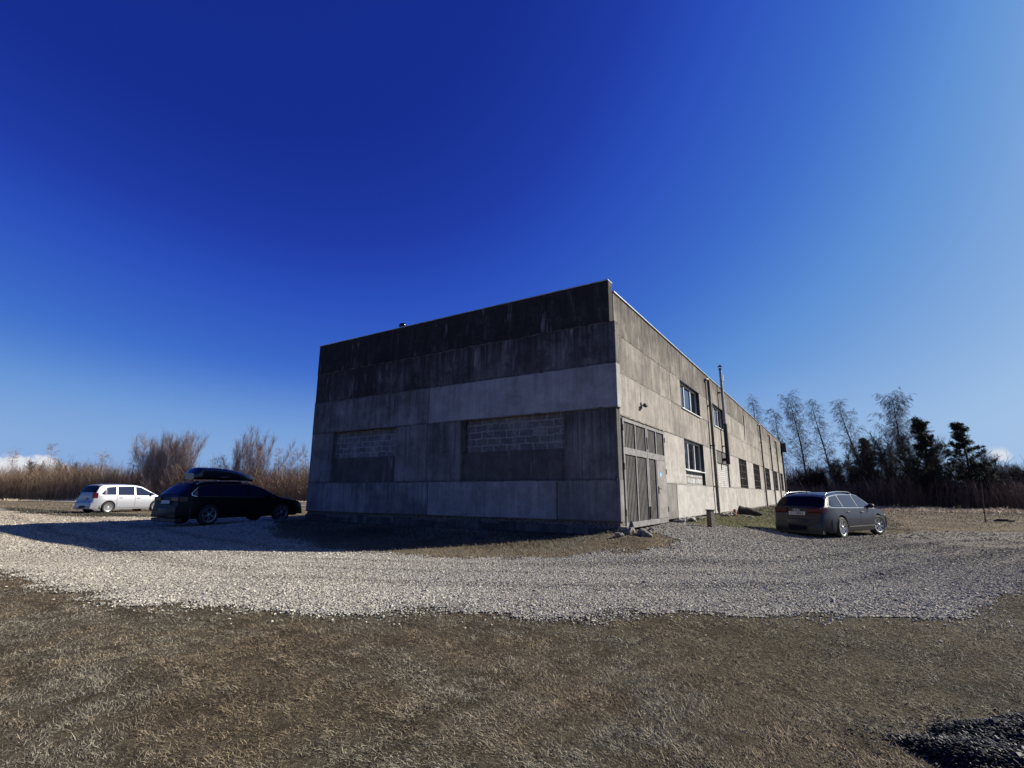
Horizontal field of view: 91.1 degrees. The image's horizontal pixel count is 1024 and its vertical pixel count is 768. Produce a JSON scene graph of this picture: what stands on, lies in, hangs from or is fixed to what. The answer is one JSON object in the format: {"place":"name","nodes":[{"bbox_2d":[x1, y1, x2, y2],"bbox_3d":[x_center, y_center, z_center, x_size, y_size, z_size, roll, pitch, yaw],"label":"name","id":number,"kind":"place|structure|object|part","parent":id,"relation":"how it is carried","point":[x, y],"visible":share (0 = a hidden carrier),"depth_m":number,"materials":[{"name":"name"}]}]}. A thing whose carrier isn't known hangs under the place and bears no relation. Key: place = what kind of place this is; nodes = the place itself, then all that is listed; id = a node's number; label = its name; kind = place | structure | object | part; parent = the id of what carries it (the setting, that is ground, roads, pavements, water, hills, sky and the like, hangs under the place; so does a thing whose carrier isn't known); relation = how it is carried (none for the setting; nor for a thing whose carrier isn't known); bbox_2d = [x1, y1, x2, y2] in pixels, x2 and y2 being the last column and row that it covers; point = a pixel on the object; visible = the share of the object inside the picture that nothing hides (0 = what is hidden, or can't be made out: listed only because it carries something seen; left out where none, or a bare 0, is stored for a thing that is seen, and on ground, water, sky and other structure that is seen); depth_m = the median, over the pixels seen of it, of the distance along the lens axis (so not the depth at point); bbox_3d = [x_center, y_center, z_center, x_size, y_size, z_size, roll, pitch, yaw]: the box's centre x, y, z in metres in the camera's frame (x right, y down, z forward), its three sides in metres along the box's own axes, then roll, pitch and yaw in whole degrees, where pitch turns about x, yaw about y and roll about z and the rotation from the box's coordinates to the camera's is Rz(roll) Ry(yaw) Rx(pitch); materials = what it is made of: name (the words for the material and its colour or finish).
{"place":"outdoors","nodes":[
{"label":"outdoors","id":0,"kind":"place"},
{"bbox_2d":[0,494,1023,767],"bbox_3d":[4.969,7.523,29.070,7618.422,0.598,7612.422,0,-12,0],"label":"ground","id":1,"kind":"structure","parent":0,"point":[280,724],"depth_m":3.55,"materials":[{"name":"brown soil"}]},
{"bbox_2d":[2,447,20,492],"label":"birch sapling","id":2,"kind":"object","parent":1,"relation":"on","point":[11,464],"visible":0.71,"depth_m":67.23,"materials":[{"name":"brown plant"}]},
{"bbox_2d":[24,457,62,497],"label":"bare bush","id":3,"kind":"object","parent":1,"relation":"on","point":[33,462],"visible":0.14,"depth_m":69.00,"materials":[{"name":"brown plant"}]},
{"bbox_2d":[41,443,60,498],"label":"birch sapling","id":4,"kind":"object","parent":1,"relation":"on","point":[56,444],"visible":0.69,"depth_m":69.40,"materials":[{"name":"brown plant"}]},
{"bbox_2d":[64,461,91,499],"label":"bare bush","id":5,"kind":"object","parent":1,"relation":"on","point":[76,470],"visible":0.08,"depth_m":70.25,"materials":[{"name":"brown plant"}]},
{"bbox_2d":[94,449,109,478],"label":"birch sapling","id":6,"kind":"object","parent":1,"relation":"on","point":[102,461],"visible":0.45,"depth_m":69.16,"materials":[{"name":"brown plant"}]},
{"bbox_2d":[73,483,157,512],"bbox_3d":[-23.219,6.808,30.151,2.075,1.703,4.456,-4,-13,21],"label":"silver minivan","id":7,"kind":"object","parent":1,"relation":"on","point":[104,498],"visible":0.88,"depth_m":28.87,"materials":[{"name":"grey paint"}]},
{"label":"rear window","id":8,"kind":"part","parent":7,"relation":"part of","materials":[{"name":"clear glass"}]},
{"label":"side window","id":9,"kind":"part","parent":7,"relation":"part of","materials":[{"name":"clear glass"}]},
{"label":"side window","id":10,"kind":"part","parent":7,"relation":"part of","materials":[{"name":"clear glass"}]},
{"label":"side window","id":11,"kind":"part","parent":7,"relation":"part of","materials":[{"name":"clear glass"}]},
{"bbox_2d":[124,447,139,484],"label":"birch sapling","id":12,"kind":"object","parent":1,"relation":"on","point":[132,468],"visible":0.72,"depth_m":65.11,"materials":[{"name":"brown plant"}]},
{"bbox_2d":[0,449,308,500],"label":"brown thicket","id":13,"kind":"object","parent":1,"relation":"on","point":[22,486],"visible":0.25,"depth_m":66.03,"materials":[{"name":"brown plant"}]},
{"bbox_2d":[132,432,177,493],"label":"willow tree","id":14,"kind":"object","parent":1,"relation":"on","point":[150,477],"visible":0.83,"depth_m":64.28,"materials":[{"name":"brown plant"}]},
{"bbox_2d":[138,426,211,493],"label":"willow tree","id":15,"kind":"object","parent":1,"relation":"on","point":[168,469],"visible":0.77,"depth_m":65.20,"materials":[{"name":"brown plant"}]},
{"bbox_2d":[165,434,205,483],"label":"willow tree","id":16,"kind":"object","parent":1,"relation":"on","point":[191,461],"visible":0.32,"depth_m":66.60,"materials":[{"name":"brown plant"}]},
{"bbox_2d":[210,454,224,480],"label":"birch sapling","id":17,"kind":"object","parent":1,"relation":"on","point":[216,462],"visible":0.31,"depth_m":69.01,"materials":[{"name":"brown plant"}]},
{"bbox_2d":[221,437,255,474],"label":"willow tree","id":18,"kind":"object","parent":1,"relation":"on","point":[237,460],"visible":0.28,"depth_m":68.79,"materials":[{"name":"brown plant"}]},
{"bbox_2d":[240,424,306,489],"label":"willow tree","id":19,"kind":"object","parent":1,"relation":"on","point":[259,455],"visible":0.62,"depth_m":68.76,"materials":[{"name":"brown plant"}]},
{"bbox_2d":[273,448,286,480],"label":"birch sapling","id":20,"kind":"object","parent":1,"relation":"on","point":[278,458],"visible":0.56,"depth_m":71.43,"materials":[{"name":"brown plant"}]},
{"bbox_2d":[286,448,298,473],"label":"birch sapling","id":21,"kind":"object","parent":1,"relation":"on","point":[292,459],"visible":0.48,"depth_m":73.08,"materials":[{"name":"brown plant"}]},
{"bbox_2d":[297,450,308,490],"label":"birch sapling","id":22,"kind":"object","parent":1,"relation":"on","point":[306,452],"visible":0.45,"depth_m":73.31,"materials":[{"name":"brown plant"}]},
{"bbox_2d":[0,503,1023,559],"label":"rough grass","id":23,"kind":"structure","parent":1,"relation":"on","point":[421,528],"depth_m":14.32,"materials":[{"name":"plant"}]},
{"bbox_2d":[305,279,786,533],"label":"concrete hall","id":24,"kind":"structure","parent":1,"relation":"on","point":[600,407],"depth_m":15.39,"materials":[{"name":"grey concrete"}]},
{"bbox_2d":[680,383,700,417],"bbox_3d":[7.099,0.655,20.210,0.248,1.083,3.146,-7,-14,32],"label":"window","id":25,"kind":"structure","parent":24,"relation":"in","point":[688,398],"depth_m":20.47,"materials":[{"name":"white paint"}]},
{"bbox_2d":[684,440,705,472],"bbox_3d":[7.117,2.873,19.772,0.248,1.163,3.126,-7,-14,32],"label":"window","id":26,"kind":"structure","parent":24,"relation":"in","point":[692,451],"depth_m":20.03,"materials":[{"name":"white paint"}]},
{"bbox_2d":[712,406,722,429],"bbox_3d":[10.152,1.688,24.912,0.248,1.083,2.766,-7,-14,32],"label":"window","id":27,"kind":"structure","parent":24,"relation":"in","point":[716,413],"depth_m":25.26,"materials":[{"name":"white paint"}]},
{"bbox_2d":[738,459,747,487],"bbox_3d":[13.608,5.327,29.769,0.124,1.690,2.900,-7,-14,32],"label":"window","id":28,"kind":"structure","parent":24,"relation":"in","point":[742,468],"depth_m":29.86,"materials":[{"name":"black glass"}]},
{"bbox_2d":[753,464,759,488],"bbox_3d":[16.876,6.414,34.713,0.023,1.650,3.230,-7,-14,32],"label":"window","id":29,"kind":"structure","parent":24,"relation":"in","point":[755,468],"depth_m":34.87,"materials":[{"name":"black glass"}]},
{"bbox_2d":[765,468,769,489],"bbox_3d":[20.383,7.601,40.116,0.023,1.650,3.130,-7,-14,32],"label":"window","id":30,"kind":"structure","parent":24,"relation":"in","point":[766,470],"depth_m":40.22,"materials":[{"name":"black glass"}]},
{"bbox_2d":[774,472,777,490],"bbox_3d":[23.674,8.735,45.277,0.124,1.690,3.200,-7,-14,32],"label":"window","id":31,"kind":"structure","parent":24,"relation":"in","point":[775,476],"depth_m":45.62,"materials":[{"name":"black glass"}]},
{"bbox_2d":[780,474,783,490],"bbox_3d":[26.916,9.813,50.179,0.023,1.650,2.830,-7,-14,32],"label":"window","id":32,"kind":"structure","parent":24,"relation":"in","point":[780,474],"depth_m":50.44,"materials":[{"name":"black glass"}]},
{"bbox_2d":[614,532,623,536],"bbox_3d":[2.394,3.378,11.221,0.232,0.142,0.187,8,-14,-31],"label":"boulder","id":33,"kind":"object","parent":1,"relation":"on","point":[618,534],"visible":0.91,"depth_m":11.17,"materials":[{"name":"stone"}]},
{"bbox_2d":[618,526,625,532],"bbox_3d":[2.646,3.481,11.874,0.238,0.212,0.187,7,-14,-28],"label":"boulder","id":34,"kind":"object","parent":1,"relation":"on","point":[621,529],"visible":0.32,"depth_m":11.81,"materials":[{"name":"grey stone"}]},
{"bbox_2d":[624,527,634,534],"bbox_3d":[2.676,3.375,11.513,0.274,0.200,0.374,-8,-15,35],"label":"boulder","id":35,"kind":"object","parent":1,"relation":"on","point":[628,530],"visible":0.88,"depth_m":11.42,"materials":[{"name":"stone"}]},
{"bbox_2d":[637,528,652,536],"bbox_3d":[2.968,3.350,11.262,0.373,0.232,0.262,-6,-14,27],"label":"boulder","id":36,"kind":"object","parent":1,"relation":"on","point":[643,532],"visible":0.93,"depth_m":11.19,"materials":[{"name":"stone"}]},
{"bbox_2d":[645,527,654,533],"bbox_3d":[3.169,3.390,11.594,0.267,0.188,0.200,1,-12,-3],"label":"boulder","id":37,"kind":"object","parent":1,"relation":"on","point":[652,529],"visible":0.44,"depth_m":11.56,"materials":[{"name":"stone"}]},
{"bbox_2d":[676,517,685,522],"bbox_3d":[5.349,4.352,15.876,0.302,0.262,0.250,0,-12,0],"label":"rubble","id":38,"kind":"object","parent":1,"relation":"on","point":[681,520],"visible":0.69,"depth_m":15.81,"materials":[{"name":"grey stone"}]},
{"bbox_2d":[686,516,696,521],"bbox_3d":[6.025,4.580,16.910,0.430,0.289,0.457,6,-13,-25],"label":"rubble","id":39,"kind":"object","parent":1,"relation":"on","point":[692,518],"visible":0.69,"depth_m":16.79,"materials":[{"name":"grey stone"}]},
{"bbox_2d":[705,509,714,527],"bbox_3d":[6.003,4.117,15.177,0.210,0.635,0.210,7,-14,-28],"label":"wooden post","id":40,"kind":"object","parent":1,"relation":"on","point":[710,518],"visible":0.79,"depth_m":15.13,"materials":[{"name":"grey wood"}]},
{"bbox_2d":[719,512,729,516],"bbox_3d":[8.849,5.465,20.944,0.427,0.268,0.309,-1,-12,8],"label":"rubble","id":41,"kind":"object","parent":1,"relation":"on","point":[725,514],"visible":0.73,"depth_m":20.89,"materials":[{"name":"stone"}]},
{"bbox_2d":[737,506,761,515],"bbox_3d":[11.226,6.021,23.784,1.100,0.521,0.490,-5,-13,23],"label":"log","id":42,"kind":"object","parent":1,"relation":"on","point":[746,511],"visible":0.85,"depth_m":23.65,"materials":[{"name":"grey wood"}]},
{"bbox_2d":[745,394,769,427],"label":"birch tree","id":43,"kind":"object","parent":1,"relation":"on","point":[753,407],"visible":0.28,"depth_m":78.68,"materials":[{"name":"brown plant"}]},
{"bbox_2d":[764,409,797,483],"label":"birch tree","id":44,"kind":"object","parent":1,"relation":"on","point":[778,427],"visible":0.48,"depth_m":74.09,"materials":[{"name":"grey plant"}]},
{"bbox_2d":[785,470,802,490],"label":"bare tree","id":45,"kind":"object","parent":1,"relation":"on","point":[792,483],"visible":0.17,"depth_m":77.77,"materials":[{"name":"brown plant"}]},
{"bbox_2d":[777,389,820,474],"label":"birch tree","id":46,"kind":"object","parent":1,"relation":"on","point":[795,419],"visible":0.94,"depth_m":70.01,"materials":[{"name":"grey plant"}]},
{"bbox_2d":[791,466,826,491],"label":"bare tree","id":47,"kind":"object","parent":1,"relation":"on","point":[816,479],"visible":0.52,"depth_m":64.32,"materials":[{"name":"brown plant"}]},
{"bbox_2d":[800,458,844,491],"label":"bare tree","id":48,"kind":"object","parent":1,"relation":"on","point":[826,481],"visible":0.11,"depth_m":67.98,"materials":[{"name":"brown plant"}]},
{"bbox_2d":[803,399,847,485],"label":"birch tree","id":49,"kind":"object","parent":1,"relation":"on","point":[829,452],"visible":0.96,"depth_m":66.01,"materials":[{"name":"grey plant"}]},
{"bbox_2d":[826,452,859,489],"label":"bare tree","id":50,"kind":"object","parent":1,"relation":"on","point":[843,470],"visible":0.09,"depth_m":66.72,"materials":[{"name":"brown plant"}]},
{"bbox_2d":[827,398,874,479],"bbox_3d":[43.528,8.447,63.552,6.102,13.884,4.408,6,-13,-23],"label":"birch tree","id":51,"kind":"object","parent":1,"relation":"on","point":[842,420],"visible":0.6,"depth_m":64.24,"materials":[{"name":"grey plant"}]},
{"bbox_2d":[824,450,885,497],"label":"bare tree","id":52,"kind":"object","parent":1,"relation":"on","point":[855,473],"visible":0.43,"depth_m":59.00,"materials":[{"name":"brown plant"}]},
{"bbox_2d":[855,437,882,486],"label":"spruce tree","id":53,"kind":"object","parent":1,"relation":"on","point":[859,443],"visible":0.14,"depth_m":65.74,"materials":[{"name":"green plant"}]},
{"bbox_2d":[842,435,898,491],"bbox_3d":[44.216,10.482,61.279,8.245,9.225,5.738,4,-13,-19],"label":"bare tree","id":54,"kind":"object","parent":1,"relation":"on","point":[875,440],"visible":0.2,"depth_m":61.07,"materials":[{"name":"brown plant"}]},
{"bbox_2d":[867,387,925,498],"bbox_3d":[44.691,7.236,57.691,5.895,13.746,6.917,0,-12,0],"label":"birch tree","id":55,"kind":"object","parent":1,"relation":"on","point":[894,414],"visible":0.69,"depth_m":58.29,"materials":[{"name":"brown plant"}]},
{"bbox_2d":[848,427,951,506],"bbox_3d":[42.601,8.863,54.563,7.997,9.366,8.325,0,-12,0],"label":"bare tree","id":56,"kind":"object","parent":1,"relation":"on","point":[887,469],"visible":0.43,"depth_m":55.32,"materials":[{"name":"brown plant"}]},
{"bbox_2d":[785,445,1023,499],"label":"distant woodland","id":57,"kind":"object","parent":1,"relation":"on","point":[790,471],"visible":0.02,"depth_m":85.84,"materials":[{"name":"plant"}]},
{"bbox_2d":[786,470,1023,509],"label":"dark thicket","id":58,"kind":"object","parent":1,"relation":"on","point":[879,496],"visible":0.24,"depth_m":50.52,"materials":[{"name":"plant"}]},
{"bbox_2d":[868,433,949,506],"bbox_3d":[45.535,9.656,57.454,7.090,9.278,7.516,0,-12,0],"label":"bare tree","id":59,"kind":"object","parent":1,"relation":"on","point":[906,453],"visible":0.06,"depth_m":56.28,"materials":[{"name":"brown plant"}]},
{"bbox_2d":[800,699,1023,767],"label":"mulch pile","id":60,"kind":"object","parent":1,"relation":"on","point":[995,741],"visible":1,"depth_m":2.58,"materials":[{"name":"black gravel"}]},
{"bbox_2d":[889,416,968,507],"bbox_3d":[42.160,7.953,51.471,4.885,9.687,5.656,0,-12,0],"label":"pine tree","id":61,"kind":"object","parent":1,"relation":"on","point":[924,438],"visible":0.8,"depth_m":51.53,"materials":[{"name":"green plant"}]},
{"bbox_2d":[907,452,970,507],"bbox_3d":[42.711,9.739,50.486,5.192,6.200,4.604,-4,-13,20],"label":"bare tree","id":62,"kind":"object","parent":1,"relation":"on","point":[930,472],"visible":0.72,"depth_m":49.92,"materials":[{"name":"brown plant"}]},
{"bbox_2d":[939,422,1001,508],"bbox_3d":[45.151,7.989,49.411,4.765,8.778,4.158,4,-13,-19],"label":"pine tree","id":63,"kind":"object","parent":1,"relation":"on","point":[959,436],"visible":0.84,"depth_m":49.54,"materials":[{"name":"green plant"}]},
{"bbox_2d":[957,449,1001,489],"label":"bare tree","id":64,"kind":"object","parent":1,"relation":"on","point":[983,458],"visible":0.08,"depth_m":52.91,"materials":[{"name":"brown plant"}]},
{"bbox_2d":[980,483,986,522],"bbox_3d":[25.425,6.439,27.125,0.265,2.205,0.098,4,-13,-15],"label":"metal pole","id":65,"kind":"object","parent":1,"relation":"on","point":[985,521],"visible":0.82,"depth_m":27.09,"materials":[{"name":"metal"}]},
{"bbox_2d":[963,458,1022,508],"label":"bare tree","id":66,"kind":"object","parent":1,"relation":"on","point":[999,474],"visible":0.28,"depth_m":48.77,"materials":[{"name":"brown plant"}]},
{"bbox_2d":[993,519,1014,521],"bbox_3d":[26.879,7.452,27.479,0.840,0.130,0.270,-10,-16,39],"label":"dark plank","id":67,"kind":"object","parent":1,"relation":"on","point":[1004,520],"visible":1,"depth_m":27.39,"materials":[{"name":"black wood"}]},
{"bbox_2d":[997,461,1023,508],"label":"bare tree","id":68,"kind":"object","parent":1,"relation":"on","point":[1018,476],"visible":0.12,"depth_m":50.88,"materials":[{"name":"brown plant"}]},
{"bbox_2d":[0,508,1023,641],"bbox_3d":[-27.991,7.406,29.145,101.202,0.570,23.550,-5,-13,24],"label":"gravel road","id":69,"kind":"structure","parent":0,"point":[950,535],"depth_m":8.38,"materials":[{"name":"grey gravel"}]},
{"bbox_2d":[151,481,301,524],"bbox_3d":[-10.458,4.437,18.954,2.119,1.523,4.986,-7,-14,28],"label":"black estate car","id":70,"kind":"object","parent":69,"relation":"on","point":[207,503],"visible":0.99,"depth_m":17.62,"materials":[{"name":"black paint"}]},
{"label":"rear window","id":71,"kind":"part","parent":70,"relation":"part of","materials":[{"name":"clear glass"}]},
{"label":"side window","id":72,"kind":"part","parent":70,"relation":"part of","materials":[{"name":"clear glass"}]},
{"bbox_2d":[185,467,252,483],"bbox_3d":[-10.744,3.417,18.637,1.200,0.569,2.350,-6,-14,28],"label":"roof box","id":73,"kind":"object","parent":70,"relation":"on","point":[201,473],"visible":0.89,"depth_m":18.05,"materials":[{"name":"black plastic"}]},
{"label":"side window","id":74,"kind":"part","parent":70,"relation":"part of","materials":[{"name":"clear glass"}]},
{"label":"side window","id":75,"kind":"part","parent":70,"relation":"part of","materials":[{"name":"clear glass"}]},
{"bbox_2d":[775,491,886,537],"bbox_3d":[11.301,4.547,17.765,4.986,1.503,2.119,9,-15,-34],"label":"grey estate car","id":76,"kind":"object","parent":69,"relation":"on","point":[842,515],"visible":0.98,"depth_m":16.53,"materials":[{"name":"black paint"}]},
{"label":"rear window","id":77,"kind":"part","parent":76,"relation":"part of","materials":[{"name":"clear glass"}]},
{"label":"side window","id":78,"kind":"part","parent":76,"relation":"part of","materials":[{"name":"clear glass"}]},
{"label":"side window","id":79,"kind":"part","parent":76,"relation":"part of","materials":[{"name":"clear glass"}]},
{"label":"side window","id":80,"kind":"part","parent":76,"relation":"part of","materials":[{"name":"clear glass"}]},
{"bbox_2d":[0,498,1023,513],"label":"straw grass","id":81,"kind":"structure","parent":0,"point":[963,510],"depth_m":44.78,"materials":[{"name":"beige plant"}]},
{"bbox_2d":[0,0,1023,487],"label":"sky","id":82,"kind":"structure","parent":0,"point":[823,200],"materials":[{"name":"blue"}]}
]}

